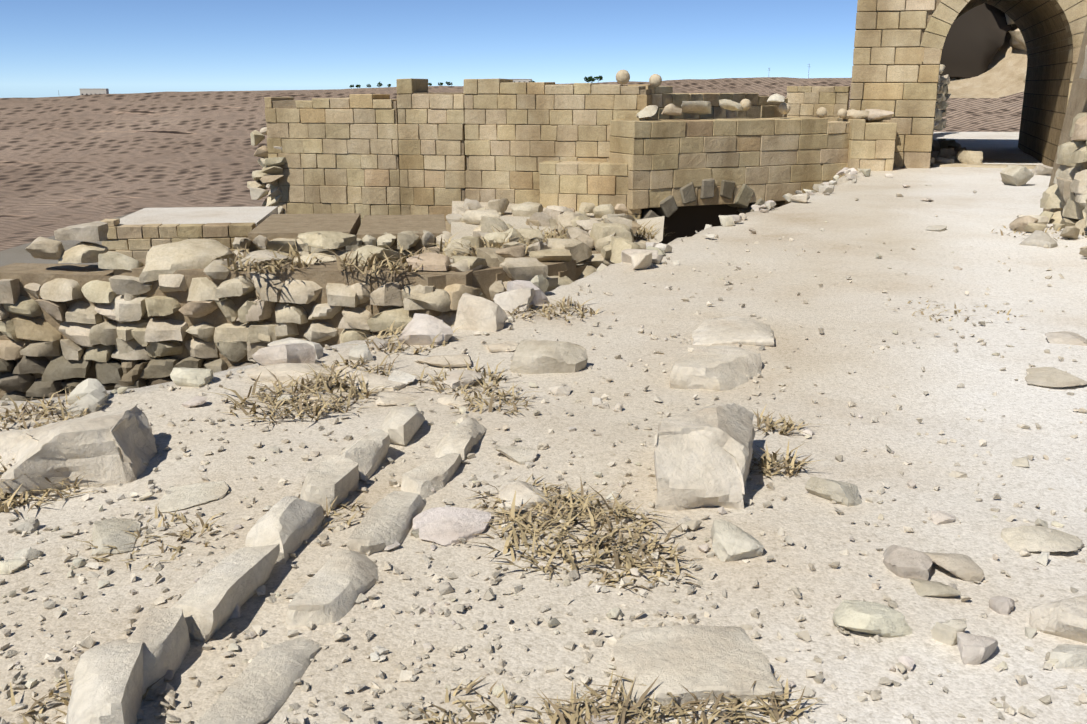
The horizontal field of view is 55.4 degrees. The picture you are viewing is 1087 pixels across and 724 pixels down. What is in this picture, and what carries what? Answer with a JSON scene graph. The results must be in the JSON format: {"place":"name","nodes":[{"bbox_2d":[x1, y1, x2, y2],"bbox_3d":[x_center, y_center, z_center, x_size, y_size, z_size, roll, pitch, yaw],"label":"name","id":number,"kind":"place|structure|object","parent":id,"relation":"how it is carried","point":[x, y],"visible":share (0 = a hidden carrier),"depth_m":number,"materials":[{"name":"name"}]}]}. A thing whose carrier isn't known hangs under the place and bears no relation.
{"place":"outdoors","nodes":[
{"label":"outdoors","id":0,"kind":"place"},
{"bbox_2d":[0,0,857,97],"label":"sky","id":1,"kind":"structure","parent":0,"point":[47,47],"materials":[{"name":"blue"}]},
{"bbox_2d":[0,77,1023,250],"bbox_3d":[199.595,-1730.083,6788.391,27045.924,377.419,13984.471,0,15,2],"label":"terrain","id":2,"kind":"structure","parent":0,"point":[65,161],"depth_m":426.75,"materials":[{"name":"soil"}]},
{"bbox_2d":[80,79,531,94],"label":"distant buildings","id":3,"kind":"structure","parent":2,"relation":"on","point":[93,91],"depth_m":796.76,"materials":[{"name":"beige paint"}]},
{"bbox_2d":[349,75,602,87],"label":"distant trees","id":4,"kind":"object","parent":2,"relation":"on","point":[589,79],"visible":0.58,"depth_m":608.58,"materials":[{"name":"green plant"}]},
{"bbox_2d":[0,132,1086,723],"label":"ground","id":5,"kind":"structure","parent":0,"point":[874,216],"depth_m":4.53,"materials":[{"name":"beige sand"}]},
{"bbox_2d":[0,127,777,400],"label":"dry stone wall","id":6,"kind":"structure","parent":5,"relation":"on","point":[142,349],"depth_m":12.94,"materials":[{"name":"beige stone"}]},
{"bbox_2d":[0,201,790,400],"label":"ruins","id":7,"kind":"object","parent":5,"relation":"on","point":[286,226],"visible":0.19,"depth_m":12.96,"materials":[{"name":"stone"}]},
{"bbox_2d":[60,167,870,413],"bbox_3d":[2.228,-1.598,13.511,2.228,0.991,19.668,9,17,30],"label":"edge rubble","id":8,"kind":"object","parent":5,"relation":"on","point":[477,313],"visible":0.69,"depth_m":7.30,"materials":[{"name":"stone"}]},
{"bbox_2d":[101,78,896,259],"bbox_3d":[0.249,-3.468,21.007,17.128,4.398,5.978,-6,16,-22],"label":"ashlar walls","id":9,"kind":"structure","parent":5,"relation":"on","point":[661,146],"depth_m":19.88,"materials":[{"name":"beige stone"}]},
{"bbox_2d":[118,206,277,226],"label":"stone slab","id":10,"kind":"structure","parent":9,"relation":"attached to","point":[200,215],"depth_m":17.16,"materials":[{"name":"beige stone"}]},
{"bbox_2d":[616,70,893,120],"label":"loose stones","id":11,"kind":"object","parent":9,"relation":"on","point":[655,81],"depth_m":19.66,"materials":[{"name":"beige stone"}]},
{"bbox_2d":[0,221,1083,723],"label":"dry grass","id":12,"kind":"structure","parent":5,"relation":"on","point":[622,709],"depth_m":4.10,"materials":[{"name":"beige plant"}]},
{"bbox_2d":[0,157,1086,723],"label":"rocks","id":13,"kind":"object","parent":5,"relation":"on","point":[702,457],"visible":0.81,"depth_m":3.93,"materials":[{"name":"stone"}]},
{"bbox_2d":[0,185,1086,723],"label":"loose stones","id":14,"kind":"object","parent":5,"relation":"on","point":[376,655],"visible":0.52,"depth_m":3.58,"materials":[{"name":"stone"}]},
{"bbox_2d":[645,204,739,243],"bbox_3d":[2.585,-2.134,20.264,3.400,2.500,0.500,-7,16,-24],"label":"arched opening","id":15,"kind":"object","parent":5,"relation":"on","point":[684,221],"depth_m":19.95,"materials":[{"name":"brown"}]},
{"bbox_2d":[851,0,1086,165],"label":"joint","id":16,"kind":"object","parent":5,"relation":"on","point":[930,13],"visible":0.02,"depth_m":20.64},
{"bbox_2d":[849,0,1086,167],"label":"gate tower blocks","id":17,"kind":"structure","parent":16,"relation":"attached to","point":[919,99],"depth_m":20.64,"materials":[{"name":"beige stone"}]},
{"bbox_2d":[930,0,1072,166],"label":"archway","id":18,"kind":"object","parent":16,"relation":"attached to","point":[1045,97],"visible":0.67,"depth_m":23.05,"materials":[{"name":"beige stone"}]},
{"bbox_2d":[931,14,1046,168],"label":"stones","id":19,"kind":"object","parent":5,"relation":"on","point":[955,151],"visible":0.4,"depth_m":26.54,"materials":[{"name":"beige stone"}]},
{"bbox_2d":[449,201,664,264],"bbox_3d":[0.120,-1.909,15.893,3.955,0.266,8.000,0,15,2],"label":"rubble fill","id":20,"kind":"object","parent":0,"point":[460,230],"depth_m":16.74,"materials":[{"name":"beige stone"}]},
{"bbox_2d":[848,24,1026,109],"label":"hillside","id":21,"kind":"structure","parent":0,"point":[1003,74],"depth_m":36.40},
{"bbox_2d":[939,3,1011,77],"bbox_3d":[15.310,-11.872,37.834,3.809,3.191,2.891,0,15,2],"label":"cave mouth","id":22,"kind":"object","parent":21,"relation":"attached to","point":[974,41],"visible":0.54,"depth_m":36.70},
{"bbox_2d":[1009,22,1086,256],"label":"rubble wall","id":23,"kind":"structure","parent":0,"point":[1067,191],"depth_m":12.65,"materials":[{"name":"beige stone"}]}
]}

